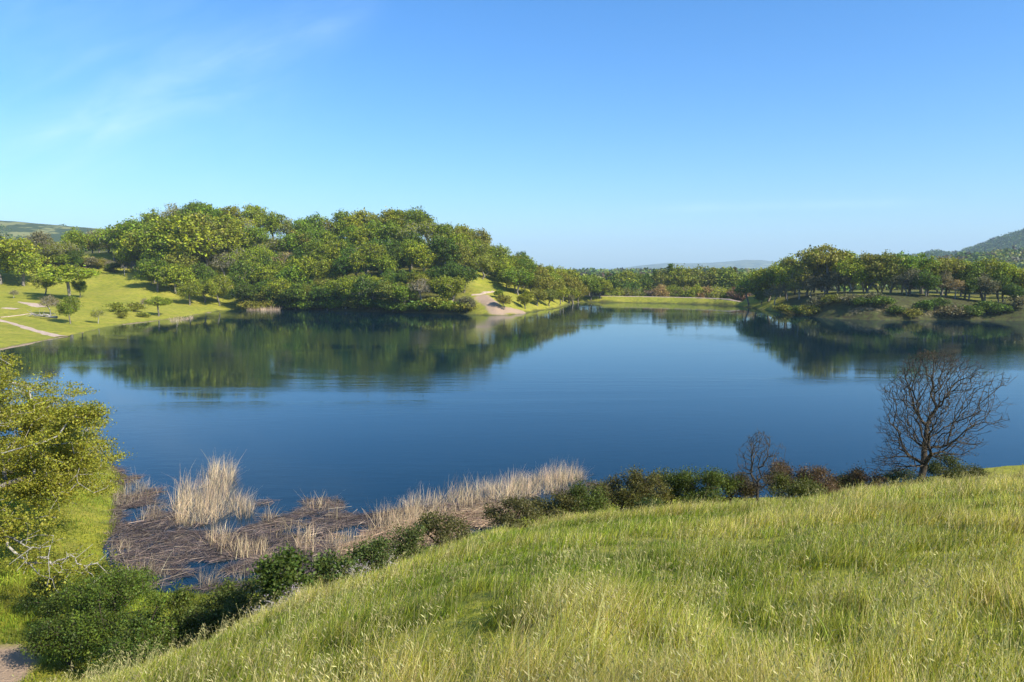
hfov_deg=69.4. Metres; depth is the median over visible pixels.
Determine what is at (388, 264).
oak tree
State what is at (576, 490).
shrub
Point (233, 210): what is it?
oak tree
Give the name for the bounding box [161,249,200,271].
oak tree
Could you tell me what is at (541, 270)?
oak tree
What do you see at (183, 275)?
oak tree
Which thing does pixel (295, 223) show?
oak tree
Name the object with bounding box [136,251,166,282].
oak tree
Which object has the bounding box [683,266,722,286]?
valley tree
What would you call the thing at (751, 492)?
shrub
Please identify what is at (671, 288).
willow tree
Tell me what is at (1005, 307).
waterside shrub
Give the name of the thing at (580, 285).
oak tree
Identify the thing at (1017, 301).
waterside shrub
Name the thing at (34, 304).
path
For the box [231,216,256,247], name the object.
oak tree
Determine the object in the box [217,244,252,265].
oak tree
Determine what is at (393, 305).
waterside shrub
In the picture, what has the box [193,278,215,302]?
oak tree
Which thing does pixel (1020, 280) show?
oak tree
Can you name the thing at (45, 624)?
shrub
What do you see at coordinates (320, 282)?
oak tree
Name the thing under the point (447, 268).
oak tree
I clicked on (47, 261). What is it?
shrub
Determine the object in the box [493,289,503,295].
oak bush
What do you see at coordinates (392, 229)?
oak tree
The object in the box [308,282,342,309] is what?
oak tree
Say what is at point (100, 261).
shrub
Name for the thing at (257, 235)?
oak tree
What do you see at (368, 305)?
waterside shrub
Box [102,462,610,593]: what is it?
reed litter
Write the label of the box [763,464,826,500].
shrub
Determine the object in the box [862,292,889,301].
waterside shrub
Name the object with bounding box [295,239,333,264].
oak tree
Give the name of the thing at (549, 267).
oak tree
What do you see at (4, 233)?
hillside wood
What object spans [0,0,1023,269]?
sky
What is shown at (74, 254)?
oak bush
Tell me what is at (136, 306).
bramble bush
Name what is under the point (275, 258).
oak tree
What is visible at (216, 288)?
oak tree
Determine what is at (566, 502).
shrub
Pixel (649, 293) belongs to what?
willow tree
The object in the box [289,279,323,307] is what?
oak tree
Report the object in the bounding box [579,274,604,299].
oak tree
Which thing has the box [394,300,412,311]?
waterside shrub
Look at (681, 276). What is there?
valley tree
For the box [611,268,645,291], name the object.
valley tree
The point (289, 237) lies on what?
oak tree
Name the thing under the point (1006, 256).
hillside wood
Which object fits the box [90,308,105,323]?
sapling
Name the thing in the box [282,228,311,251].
oak tree
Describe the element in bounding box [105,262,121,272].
shrub
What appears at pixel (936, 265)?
oak tree
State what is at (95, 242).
oak tree
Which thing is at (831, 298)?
waterside shrub
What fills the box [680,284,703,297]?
willow tree
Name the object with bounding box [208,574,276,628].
shrub
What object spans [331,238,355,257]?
oak tree
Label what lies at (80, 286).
oak tree
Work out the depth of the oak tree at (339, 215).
310.39 m
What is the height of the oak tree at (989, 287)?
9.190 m
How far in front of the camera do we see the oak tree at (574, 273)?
314.01 m
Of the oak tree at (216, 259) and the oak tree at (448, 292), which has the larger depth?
the oak tree at (216, 259)
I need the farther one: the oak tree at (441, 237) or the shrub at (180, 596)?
the oak tree at (441, 237)
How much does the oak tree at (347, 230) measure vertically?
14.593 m
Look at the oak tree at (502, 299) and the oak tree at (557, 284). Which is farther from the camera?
the oak tree at (557, 284)
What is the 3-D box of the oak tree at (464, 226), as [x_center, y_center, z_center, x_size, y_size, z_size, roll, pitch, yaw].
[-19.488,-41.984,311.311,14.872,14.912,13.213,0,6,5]
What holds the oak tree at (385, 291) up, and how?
on the ground at (104, 287)
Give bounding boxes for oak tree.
[0,234,42,283]
[0,240,49,285]
[0,350,145,598]
[23,230,53,254]
[29,272,57,295]
[33,263,101,295]
[35,239,64,263]
[49,240,79,254]
[55,293,82,323]
[60,226,90,249]
[70,280,87,295]
[80,229,107,252]
[82,235,103,252]
[89,228,110,252]
[90,227,119,260]
[99,216,144,268]
[109,237,133,267]
[110,237,146,271]
[116,225,160,267]
[131,257,178,291]
[132,224,190,258]
[136,208,165,225]
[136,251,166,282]
[141,210,226,260]
[142,221,163,231]
[143,295,172,315]
[152,202,185,218]
[154,263,197,292]
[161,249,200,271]
[168,211,242,270]
[172,199,203,217]
[174,279,204,304]
[187,200,224,215]
[189,261,217,282]
[192,204,231,222]
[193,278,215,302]
[196,246,221,260]
[205,211,254,267]
[205,272,234,305]
[210,250,236,276]
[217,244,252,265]
[219,204,247,222]
[226,258,258,288]
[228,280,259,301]
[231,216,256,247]
[237,225,271,247]
[238,202,267,226]
[238,262,273,285]
[239,243,276,264]
[250,211,289,240]
[252,290,276,300]
[254,278,281,301]
[256,253,286,270]
[260,259,286,283]
[261,277,295,307]
[262,236,288,253]
[271,229,303,258]
[271,251,291,265]
[271,290,291,306]
[273,261,316,284]
[275,216,298,234]
[278,280,310,309]
[280,253,319,278]
[281,283,301,308]
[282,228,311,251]
[286,247,313,264]
[289,217,317,232]
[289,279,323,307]
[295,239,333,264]
[296,211,330,236]
[300,283,320,300]
[301,225,334,244]
[307,254,340,282]
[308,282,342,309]
[310,278,337,296]
[315,239,353,261]
[316,216,338,235]
[320,230,345,244]
[324,258,351,278]
[325,276,355,308]
[328,209,358,236]
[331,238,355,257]
[333,244,370,276]
[336,223,362,247]
[340,283,371,307]
[343,207,382,227]
[345,225,382,246]
[346,240,389,275]
[351,274,378,282]
[352,241,368,253]
[353,274,389,309]
[359,237,395,251]
[361,220,401,247]
[364,249,401,273]
[365,209,397,227]
[368,275,391,283]
[372,280,411,311]
[380,219,404,243]
[380,268,398,283]
[382,206,408,228]
[385,241,412,272]
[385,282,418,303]
[390,205,437,229]
[393,229,427,268]
[394,222,428,238]
[394,269,419,283]
[395,237,422,271]
[403,243,438,270]
[406,270,432,286]
[406,278,433,298]
[412,220,437,245]
[421,265,446,279]
[423,233,463,265]
[425,222,454,243]
[425,276,457,298]
[427,234,460,265]
[433,275,467,302]
[437,260,463,275]
[440,242,473,264]
[443,230,478,256]
[447,266,479,292]
[448,224,477,243]
[452,223,476,239]
[465,239,494,271]
[466,254,498,278]
[468,238,493,267]
[471,227,491,241]
[483,243,513,275]
[491,252,516,270]
[491,256,523,284]
[495,293,513,309]
[497,267,511,287]
[503,266,534,294]
[503,270,526,292]
[510,251,528,258]
[511,262,532,272]
[516,291,532,308]
[517,258,537,288]
[520,271,544,291]
[521,256,536,264]
[528,261,550,276]
[528,272,554,291]
[531,288,548,305]
[540,287,558,305]
[544,263,558,273]
[545,277,567,300]
[549,272,563,281]
[555,266,580,278]
[555,287,569,304]
[556,271,579,299]
[556,284,572,301]
[565,287,579,303]
[570,275,583,302]
[577,283,590,301]
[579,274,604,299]
[591,277,612,298]
[733,271,762,305]
[746,267,777,301]
[753,291,767,304]
[762,284,785,304]
[764,253,809,298]
[776,281,797,299]
[780,245,832,295]
[785,277,808,298]
[801,276,821,296]
[805,243,856,292]
[812,271,835,293]
[825,268,851,292]
[833,255,871,292]
[836,249,860,291]
[842,280,860,291]
[853,250,888,292]
[860,281,872,291]
[866,278,892,291]
[869,249,914,292]
[887,250,935,293]
[887,266,922,294]
[909,267,941,295]
[916,253,947,294]
[921,259,970,296]
[927,256,967,294]
[932,269,956,296]
[944,279,966,298]
[949,258,986,298]
[955,274,985,299]
[959,255,1007,300]
[972,272,1001,300]
[986,262,1023,301]
[987,273,1018,302]
[1000,283,1023,299]
[1012,267,1023,287]
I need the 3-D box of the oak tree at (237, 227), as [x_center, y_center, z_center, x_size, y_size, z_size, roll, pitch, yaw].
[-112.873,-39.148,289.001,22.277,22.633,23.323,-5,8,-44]
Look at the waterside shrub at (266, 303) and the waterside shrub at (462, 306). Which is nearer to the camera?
the waterside shrub at (462, 306)
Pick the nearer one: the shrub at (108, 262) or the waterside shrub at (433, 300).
the waterside shrub at (433, 300)
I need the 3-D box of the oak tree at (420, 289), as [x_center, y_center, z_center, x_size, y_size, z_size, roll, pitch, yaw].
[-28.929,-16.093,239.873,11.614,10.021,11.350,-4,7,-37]
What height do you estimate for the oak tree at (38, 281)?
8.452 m
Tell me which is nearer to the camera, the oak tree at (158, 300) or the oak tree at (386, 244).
the oak tree at (158, 300)
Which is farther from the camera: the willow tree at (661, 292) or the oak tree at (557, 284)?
the willow tree at (661, 292)
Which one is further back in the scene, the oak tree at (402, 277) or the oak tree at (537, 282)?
the oak tree at (537, 282)
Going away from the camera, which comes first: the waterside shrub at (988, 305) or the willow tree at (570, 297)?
the waterside shrub at (988, 305)
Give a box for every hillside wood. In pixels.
[0,224,65,238]
[0,235,111,253]
[749,228,1023,270]
[950,247,1023,268]
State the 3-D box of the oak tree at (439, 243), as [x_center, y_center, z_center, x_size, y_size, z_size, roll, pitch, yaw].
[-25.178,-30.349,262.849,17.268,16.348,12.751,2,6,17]
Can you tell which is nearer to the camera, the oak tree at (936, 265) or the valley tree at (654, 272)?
the oak tree at (936, 265)
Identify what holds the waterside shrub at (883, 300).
on the ground at (104, 287)
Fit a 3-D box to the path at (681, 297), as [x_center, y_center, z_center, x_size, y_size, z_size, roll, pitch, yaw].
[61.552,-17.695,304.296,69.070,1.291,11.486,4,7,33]
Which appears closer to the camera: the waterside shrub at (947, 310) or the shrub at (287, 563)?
the shrub at (287, 563)
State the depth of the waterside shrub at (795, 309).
228.72 m
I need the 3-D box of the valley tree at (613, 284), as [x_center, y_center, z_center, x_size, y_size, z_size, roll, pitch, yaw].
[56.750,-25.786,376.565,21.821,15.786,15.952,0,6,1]
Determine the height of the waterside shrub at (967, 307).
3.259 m
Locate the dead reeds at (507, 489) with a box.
[343,458,587,549]
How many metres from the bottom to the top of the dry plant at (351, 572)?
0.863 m
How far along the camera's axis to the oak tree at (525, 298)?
240.74 m
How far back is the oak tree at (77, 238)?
308.14 m
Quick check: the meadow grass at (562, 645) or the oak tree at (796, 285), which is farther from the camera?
the oak tree at (796, 285)
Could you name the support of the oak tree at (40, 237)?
on the ground at (104, 287)
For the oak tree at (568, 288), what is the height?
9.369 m
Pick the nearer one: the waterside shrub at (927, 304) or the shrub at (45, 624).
the shrub at (45, 624)
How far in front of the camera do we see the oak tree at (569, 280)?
292.47 m
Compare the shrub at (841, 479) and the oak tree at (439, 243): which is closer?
the shrub at (841, 479)
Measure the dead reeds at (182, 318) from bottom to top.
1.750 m
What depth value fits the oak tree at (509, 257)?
282.69 m
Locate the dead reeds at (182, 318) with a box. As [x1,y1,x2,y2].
[170,315,192,321]
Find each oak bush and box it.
[64,249,84,266]
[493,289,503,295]
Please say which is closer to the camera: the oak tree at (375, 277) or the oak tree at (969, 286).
the oak tree at (969, 286)
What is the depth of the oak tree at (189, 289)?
249.66 m
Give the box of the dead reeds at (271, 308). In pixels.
[246,305,280,310]
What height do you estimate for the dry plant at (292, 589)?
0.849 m
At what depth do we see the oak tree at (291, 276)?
261.82 m
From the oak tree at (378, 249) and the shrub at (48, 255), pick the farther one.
the shrub at (48, 255)
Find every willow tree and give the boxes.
[564,293,575,302]
[604,287,623,295]
[617,287,634,295]
[622,285,642,295]
[643,287,663,296]
[651,284,671,296]
[664,283,684,296]
[677,285,696,296]
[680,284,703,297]
[692,285,715,297]
[704,285,727,297]
[719,290,738,299]
[726,288,750,300]
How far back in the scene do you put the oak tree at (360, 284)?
242.11 m
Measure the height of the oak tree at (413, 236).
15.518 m
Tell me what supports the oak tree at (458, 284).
on the ground at (104, 287)
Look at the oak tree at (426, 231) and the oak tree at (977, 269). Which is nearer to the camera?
the oak tree at (977, 269)
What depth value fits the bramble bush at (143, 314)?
204.07 m
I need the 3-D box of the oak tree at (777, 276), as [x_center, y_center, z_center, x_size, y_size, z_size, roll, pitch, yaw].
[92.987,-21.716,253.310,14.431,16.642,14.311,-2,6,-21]
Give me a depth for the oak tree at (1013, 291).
207.15 m
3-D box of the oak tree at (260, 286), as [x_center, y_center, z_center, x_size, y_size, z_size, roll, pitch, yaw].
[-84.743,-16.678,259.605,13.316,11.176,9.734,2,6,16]
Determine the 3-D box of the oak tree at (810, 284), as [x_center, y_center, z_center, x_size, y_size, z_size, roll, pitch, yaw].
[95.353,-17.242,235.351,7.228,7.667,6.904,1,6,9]
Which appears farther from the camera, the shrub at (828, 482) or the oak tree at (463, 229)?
the oak tree at (463, 229)
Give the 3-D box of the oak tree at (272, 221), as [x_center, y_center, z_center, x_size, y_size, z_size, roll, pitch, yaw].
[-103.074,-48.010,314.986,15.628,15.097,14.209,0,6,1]
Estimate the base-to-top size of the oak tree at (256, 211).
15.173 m
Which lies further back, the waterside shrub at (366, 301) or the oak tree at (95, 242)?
the oak tree at (95, 242)
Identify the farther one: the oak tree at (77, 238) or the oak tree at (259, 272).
the oak tree at (77, 238)
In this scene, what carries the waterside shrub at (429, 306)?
on the ground at (104, 287)
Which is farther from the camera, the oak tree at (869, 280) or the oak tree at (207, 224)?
the oak tree at (207, 224)
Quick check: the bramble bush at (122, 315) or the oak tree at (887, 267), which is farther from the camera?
the oak tree at (887, 267)
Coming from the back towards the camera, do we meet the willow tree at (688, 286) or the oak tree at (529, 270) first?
the willow tree at (688, 286)
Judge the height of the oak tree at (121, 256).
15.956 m
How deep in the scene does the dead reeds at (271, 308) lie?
252.63 m
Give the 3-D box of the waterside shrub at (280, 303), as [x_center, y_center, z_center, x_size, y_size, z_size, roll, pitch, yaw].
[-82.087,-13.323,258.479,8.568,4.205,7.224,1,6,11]
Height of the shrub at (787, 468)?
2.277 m
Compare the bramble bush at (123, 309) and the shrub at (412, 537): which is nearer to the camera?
the shrub at (412, 537)
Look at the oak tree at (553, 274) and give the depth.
285.13 m
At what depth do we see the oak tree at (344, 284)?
245.90 m
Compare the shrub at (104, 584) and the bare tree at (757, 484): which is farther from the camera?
the bare tree at (757, 484)
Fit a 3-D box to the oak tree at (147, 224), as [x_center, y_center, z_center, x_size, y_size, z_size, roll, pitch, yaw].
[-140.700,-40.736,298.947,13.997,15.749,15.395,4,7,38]
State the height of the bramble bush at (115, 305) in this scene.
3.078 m
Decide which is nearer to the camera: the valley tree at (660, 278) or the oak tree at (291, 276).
the oak tree at (291, 276)
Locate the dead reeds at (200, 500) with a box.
[161,451,280,527]
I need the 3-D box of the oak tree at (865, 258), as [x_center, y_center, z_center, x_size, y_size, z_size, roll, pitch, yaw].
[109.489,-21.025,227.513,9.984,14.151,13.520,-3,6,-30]
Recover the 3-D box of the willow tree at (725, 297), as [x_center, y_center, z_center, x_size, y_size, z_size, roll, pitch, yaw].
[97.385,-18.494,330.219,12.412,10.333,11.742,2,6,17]
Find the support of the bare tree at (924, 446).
on the ground at (104, 287)
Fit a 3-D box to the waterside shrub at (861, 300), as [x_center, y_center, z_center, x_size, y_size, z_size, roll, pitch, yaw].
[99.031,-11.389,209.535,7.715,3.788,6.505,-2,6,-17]
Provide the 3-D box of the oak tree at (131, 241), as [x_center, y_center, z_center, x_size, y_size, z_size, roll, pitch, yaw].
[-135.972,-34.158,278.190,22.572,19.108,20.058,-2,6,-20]
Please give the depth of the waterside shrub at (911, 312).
202.83 m
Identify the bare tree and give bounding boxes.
[734,430,787,501]
[862,348,1015,480]
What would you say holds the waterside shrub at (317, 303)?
on the ground at (104, 287)
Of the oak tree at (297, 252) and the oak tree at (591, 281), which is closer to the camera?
the oak tree at (297, 252)
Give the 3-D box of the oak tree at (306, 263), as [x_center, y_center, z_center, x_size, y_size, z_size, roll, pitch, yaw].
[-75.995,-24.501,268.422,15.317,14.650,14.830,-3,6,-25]
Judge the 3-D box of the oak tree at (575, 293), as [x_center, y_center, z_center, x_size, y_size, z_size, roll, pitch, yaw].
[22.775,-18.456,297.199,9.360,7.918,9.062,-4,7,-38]
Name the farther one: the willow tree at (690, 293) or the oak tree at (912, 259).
the willow tree at (690, 293)
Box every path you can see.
[0,319,63,336]
[19,302,44,306]
[471,291,494,295]
[585,295,741,301]
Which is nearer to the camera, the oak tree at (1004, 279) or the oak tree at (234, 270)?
the oak tree at (1004, 279)
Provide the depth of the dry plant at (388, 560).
20.82 m
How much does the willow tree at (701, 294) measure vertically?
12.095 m
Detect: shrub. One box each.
[9,290,18,296]
[9,567,74,614]
[13,599,119,671]
[29,564,174,662]
[29,576,123,634]
[35,294,59,313]
[36,255,53,265]
[42,252,57,263]
[49,253,72,265]
[67,256,84,266]
[76,557,151,605]
[77,607,173,679]
[82,256,99,267]
[93,258,104,268]
[101,578,199,660]
[102,258,114,269]
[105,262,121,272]
[158,578,218,648]
[174,574,257,646]
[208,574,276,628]
[236,300,261,309]
[247,536,325,602]
[255,298,279,308]
[272,300,284,306]
[277,299,298,308]
[287,299,303,309]
[298,300,314,309]
[306,547,364,586]
[308,299,329,309]
[315,299,341,309]
[345,532,402,574]
[352,297,376,309]
[357,295,379,308]
[375,298,392,310]
[382,301,401,310]
[386,521,430,561]
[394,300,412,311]
[405,297,434,311]
[415,298,435,309]
[415,505,476,552]
[418,296,447,307]
[433,298,463,311]
[451,301,477,311]
[457,296,476,310]
[479,492,543,530]
[524,487,581,522]
[554,477,612,514]
[586,467,658,511]
[611,463,676,509]
[630,493,666,511]
[643,466,700,506]
[663,464,746,505]
[701,469,763,504]
[760,455,819,498]
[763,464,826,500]
[768,303,792,313]
[787,305,802,313]
[791,463,843,494]
[798,302,823,315]
[807,294,827,305]
[821,293,843,302]
[830,471,869,491]
[837,293,863,305]
[840,461,888,486]
[849,294,870,304]
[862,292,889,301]
[868,294,895,306]
[876,462,933,484]
[884,304,907,314]
[903,308,924,317]
[912,299,938,311]
[926,451,967,480]
[928,296,954,308]
[933,303,971,315]
[948,460,989,477]
[954,305,975,314]
[965,305,987,316]
[971,300,1001,313]
[986,303,1013,313]
[999,295,1023,306]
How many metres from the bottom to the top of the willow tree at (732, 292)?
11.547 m
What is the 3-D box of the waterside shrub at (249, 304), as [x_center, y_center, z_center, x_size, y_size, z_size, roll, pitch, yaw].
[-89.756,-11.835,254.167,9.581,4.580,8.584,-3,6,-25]
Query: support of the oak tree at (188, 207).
on the ground at (104, 287)
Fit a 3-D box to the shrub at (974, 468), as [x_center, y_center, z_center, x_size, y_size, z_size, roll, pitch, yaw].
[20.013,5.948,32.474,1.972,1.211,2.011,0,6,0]
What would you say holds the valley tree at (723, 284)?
on the ground at (104, 287)
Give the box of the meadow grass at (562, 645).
[11,464,1023,681]
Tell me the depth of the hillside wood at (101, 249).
442.59 m
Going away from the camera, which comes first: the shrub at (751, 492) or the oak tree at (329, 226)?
the shrub at (751, 492)
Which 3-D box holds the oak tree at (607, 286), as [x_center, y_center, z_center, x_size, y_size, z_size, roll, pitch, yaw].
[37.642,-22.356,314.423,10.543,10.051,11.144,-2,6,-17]
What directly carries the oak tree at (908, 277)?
on the ground at (104, 287)
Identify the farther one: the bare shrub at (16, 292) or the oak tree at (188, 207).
the oak tree at (188, 207)
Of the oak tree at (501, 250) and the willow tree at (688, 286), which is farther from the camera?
the willow tree at (688, 286)
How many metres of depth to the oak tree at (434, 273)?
249.87 m
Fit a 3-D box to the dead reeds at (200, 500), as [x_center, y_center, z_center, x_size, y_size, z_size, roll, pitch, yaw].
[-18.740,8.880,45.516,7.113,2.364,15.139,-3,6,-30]
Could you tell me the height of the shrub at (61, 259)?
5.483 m
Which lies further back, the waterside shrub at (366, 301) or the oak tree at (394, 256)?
the oak tree at (394, 256)
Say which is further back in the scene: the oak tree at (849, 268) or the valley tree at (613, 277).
the valley tree at (613, 277)
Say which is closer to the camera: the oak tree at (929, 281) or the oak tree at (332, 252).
the oak tree at (929, 281)
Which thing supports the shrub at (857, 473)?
on the ground at (104, 287)
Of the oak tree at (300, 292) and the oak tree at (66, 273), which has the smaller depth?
the oak tree at (66, 273)
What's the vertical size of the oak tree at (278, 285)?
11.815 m
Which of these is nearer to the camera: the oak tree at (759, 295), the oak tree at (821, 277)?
the oak tree at (821, 277)
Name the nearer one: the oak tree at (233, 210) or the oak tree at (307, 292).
the oak tree at (307, 292)
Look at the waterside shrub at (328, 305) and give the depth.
249.64 m
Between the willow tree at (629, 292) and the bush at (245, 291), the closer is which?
the bush at (245, 291)
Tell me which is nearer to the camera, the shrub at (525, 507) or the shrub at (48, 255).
the shrub at (525, 507)
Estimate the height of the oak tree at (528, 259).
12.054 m
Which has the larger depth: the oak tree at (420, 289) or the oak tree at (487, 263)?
the oak tree at (487, 263)
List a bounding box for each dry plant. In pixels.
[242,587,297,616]
[271,583,313,602]
[331,559,375,578]
[366,546,404,567]
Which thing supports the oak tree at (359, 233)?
on the ground at (104, 287)
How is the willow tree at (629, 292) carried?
on the ground at (104, 287)
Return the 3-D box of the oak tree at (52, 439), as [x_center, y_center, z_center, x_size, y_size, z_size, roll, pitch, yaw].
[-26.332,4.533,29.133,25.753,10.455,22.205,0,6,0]
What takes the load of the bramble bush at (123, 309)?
on the ground at (104, 287)
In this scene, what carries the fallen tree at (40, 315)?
on the ground at (104, 287)
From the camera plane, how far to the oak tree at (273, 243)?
294.30 m
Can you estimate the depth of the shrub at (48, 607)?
25.11 m
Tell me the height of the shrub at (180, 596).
3.179 m
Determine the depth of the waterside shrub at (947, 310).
203.68 m
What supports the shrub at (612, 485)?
on the ground at (104, 287)
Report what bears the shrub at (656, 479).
on the ground at (104, 287)
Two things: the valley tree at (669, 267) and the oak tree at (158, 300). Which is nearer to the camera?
the oak tree at (158, 300)
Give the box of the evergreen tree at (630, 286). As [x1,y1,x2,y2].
[621,280,642,293]
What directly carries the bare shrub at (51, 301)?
on the ground at (104, 287)
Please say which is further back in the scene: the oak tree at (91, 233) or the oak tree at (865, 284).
the oak tree at (91, 233)
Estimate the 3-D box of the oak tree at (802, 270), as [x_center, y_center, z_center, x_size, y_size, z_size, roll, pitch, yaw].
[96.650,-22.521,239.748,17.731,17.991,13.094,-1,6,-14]
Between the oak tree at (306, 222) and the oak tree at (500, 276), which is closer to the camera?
the oak tree at (500, 276)
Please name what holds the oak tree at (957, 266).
on the ground at (104, 287)
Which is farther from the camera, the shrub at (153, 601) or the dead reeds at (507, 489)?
the dead reeds at (507, 489)
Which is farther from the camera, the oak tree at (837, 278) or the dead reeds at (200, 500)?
the oak tree at (837, 278)
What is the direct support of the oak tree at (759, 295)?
on the ground at (104, 287)
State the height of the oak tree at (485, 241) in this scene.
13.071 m
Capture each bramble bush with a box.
[102,301,126,310]
[113,307,132,313]
[115,312,127,317]
[124,302,147,310]
[133,311,150,316]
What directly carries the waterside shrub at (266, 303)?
on the ground at (104, 287)
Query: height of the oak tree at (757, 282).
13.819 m
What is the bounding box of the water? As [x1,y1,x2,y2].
[0,302,1023,593]
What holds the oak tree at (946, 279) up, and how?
on the ground at (104, 287)
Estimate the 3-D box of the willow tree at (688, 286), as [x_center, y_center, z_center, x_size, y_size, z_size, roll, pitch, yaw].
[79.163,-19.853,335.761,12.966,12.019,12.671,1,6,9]
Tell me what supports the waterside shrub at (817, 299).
on the ground at (104, 287)
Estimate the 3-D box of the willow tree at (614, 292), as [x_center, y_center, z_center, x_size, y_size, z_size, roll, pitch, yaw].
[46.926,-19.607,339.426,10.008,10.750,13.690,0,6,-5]
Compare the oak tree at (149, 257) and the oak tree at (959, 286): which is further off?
the oak tree at (149, 257)
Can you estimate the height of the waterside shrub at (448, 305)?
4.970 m
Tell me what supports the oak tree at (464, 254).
on the ground at (104, 287)
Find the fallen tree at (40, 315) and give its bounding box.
[27,310,57,317]
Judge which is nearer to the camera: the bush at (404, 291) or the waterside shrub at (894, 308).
the waterside shrub at (894, 308)
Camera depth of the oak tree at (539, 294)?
253.62 m
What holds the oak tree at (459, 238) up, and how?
on the ground at (104, 287)
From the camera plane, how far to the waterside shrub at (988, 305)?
204.79 m
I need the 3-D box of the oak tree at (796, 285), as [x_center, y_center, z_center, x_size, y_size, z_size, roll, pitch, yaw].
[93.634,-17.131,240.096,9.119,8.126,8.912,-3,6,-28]
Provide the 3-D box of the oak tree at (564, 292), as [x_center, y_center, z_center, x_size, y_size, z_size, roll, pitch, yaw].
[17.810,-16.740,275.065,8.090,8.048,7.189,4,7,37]
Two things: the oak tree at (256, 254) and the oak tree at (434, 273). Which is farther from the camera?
the oak tree at (256, 254)
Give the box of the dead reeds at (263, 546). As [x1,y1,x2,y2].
[200,493,370,558]
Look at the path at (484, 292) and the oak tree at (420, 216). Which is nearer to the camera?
the path at (484, 292)
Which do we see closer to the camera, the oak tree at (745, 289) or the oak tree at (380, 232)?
the oak tree at (745, 289)
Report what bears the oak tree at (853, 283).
on the ground at (104, 287)
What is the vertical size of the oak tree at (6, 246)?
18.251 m
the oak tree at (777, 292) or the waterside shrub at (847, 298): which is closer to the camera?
the waterside shrub at (847, 298)
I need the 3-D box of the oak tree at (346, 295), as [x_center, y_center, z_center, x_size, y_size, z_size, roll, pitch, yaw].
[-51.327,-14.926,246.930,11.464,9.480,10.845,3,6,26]
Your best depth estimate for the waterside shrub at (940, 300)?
206.78 m
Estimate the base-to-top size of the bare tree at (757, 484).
3.411 m
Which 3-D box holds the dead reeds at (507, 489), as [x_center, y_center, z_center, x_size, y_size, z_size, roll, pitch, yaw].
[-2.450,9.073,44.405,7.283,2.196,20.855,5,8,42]
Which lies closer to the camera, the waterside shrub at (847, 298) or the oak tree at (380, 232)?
the waterside shrub at (847, 298)
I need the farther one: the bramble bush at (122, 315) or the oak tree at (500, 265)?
the oak tree at (500, 265)
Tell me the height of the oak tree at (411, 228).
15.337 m
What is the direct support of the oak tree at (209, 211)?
on the ground at (104, 287)
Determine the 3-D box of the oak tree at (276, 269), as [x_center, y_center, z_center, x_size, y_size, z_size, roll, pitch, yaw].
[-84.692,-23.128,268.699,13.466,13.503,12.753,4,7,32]
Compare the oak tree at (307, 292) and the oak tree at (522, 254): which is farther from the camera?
the oak tree at (522, 254)
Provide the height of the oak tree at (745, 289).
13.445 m
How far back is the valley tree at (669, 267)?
374.55 m
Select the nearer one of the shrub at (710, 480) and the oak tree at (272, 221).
the shrub at (710, 480)
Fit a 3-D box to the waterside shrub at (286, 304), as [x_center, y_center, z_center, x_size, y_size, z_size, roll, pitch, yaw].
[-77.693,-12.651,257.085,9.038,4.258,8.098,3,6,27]
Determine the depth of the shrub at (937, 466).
32.08 m
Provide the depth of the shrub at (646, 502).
26.85 m
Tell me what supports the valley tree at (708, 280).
on the ground at (104, 287)
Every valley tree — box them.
[603,272,636,295]
[606,276,632,291]
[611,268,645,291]
[634,272,656,290]
[647,268,679,292]
[651,269,656,280]
[663,263,703,289]
[664,263,675,286]
[679,264,718,289]
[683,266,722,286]
[699,266,743,289]
[709,267,742,289]
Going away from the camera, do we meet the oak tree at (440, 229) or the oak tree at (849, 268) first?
the oak tree at (849, 268)
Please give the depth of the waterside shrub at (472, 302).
228.99 m
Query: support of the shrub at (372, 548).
on the ground at (104, 287)
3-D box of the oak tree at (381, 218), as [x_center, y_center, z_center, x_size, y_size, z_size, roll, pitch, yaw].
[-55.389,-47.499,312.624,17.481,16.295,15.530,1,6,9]
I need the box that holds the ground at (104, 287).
[0,221,1023,681]
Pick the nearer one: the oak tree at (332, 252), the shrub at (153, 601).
the shrub at (153, 601)
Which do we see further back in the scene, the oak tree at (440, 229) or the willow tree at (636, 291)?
the willow tree at (636, 291)
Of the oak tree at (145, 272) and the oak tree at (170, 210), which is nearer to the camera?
the oak tree at (145, 272)
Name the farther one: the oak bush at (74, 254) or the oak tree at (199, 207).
the oak tree at (199, 207)
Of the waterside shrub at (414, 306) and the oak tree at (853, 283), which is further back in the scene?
the oak tree at (853, 283)
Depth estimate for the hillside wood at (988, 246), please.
1830.28 m
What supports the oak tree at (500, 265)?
on the ground at (104, 287)
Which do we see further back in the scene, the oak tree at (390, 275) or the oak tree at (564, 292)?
the oak tree at (564, 292)
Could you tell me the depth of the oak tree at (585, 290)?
309.37 m
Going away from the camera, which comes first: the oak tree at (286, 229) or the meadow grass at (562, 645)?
the meadow grass at (562, 645)
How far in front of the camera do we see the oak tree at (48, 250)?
279.10 m
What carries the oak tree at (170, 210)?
on the ground at (104, 287)
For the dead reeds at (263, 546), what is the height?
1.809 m
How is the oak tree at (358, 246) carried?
on the ground at (104, 287)
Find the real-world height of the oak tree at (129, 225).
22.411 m
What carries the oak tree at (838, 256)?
on the ground at (104, 287)
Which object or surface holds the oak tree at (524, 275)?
on the ground at (104, 287)

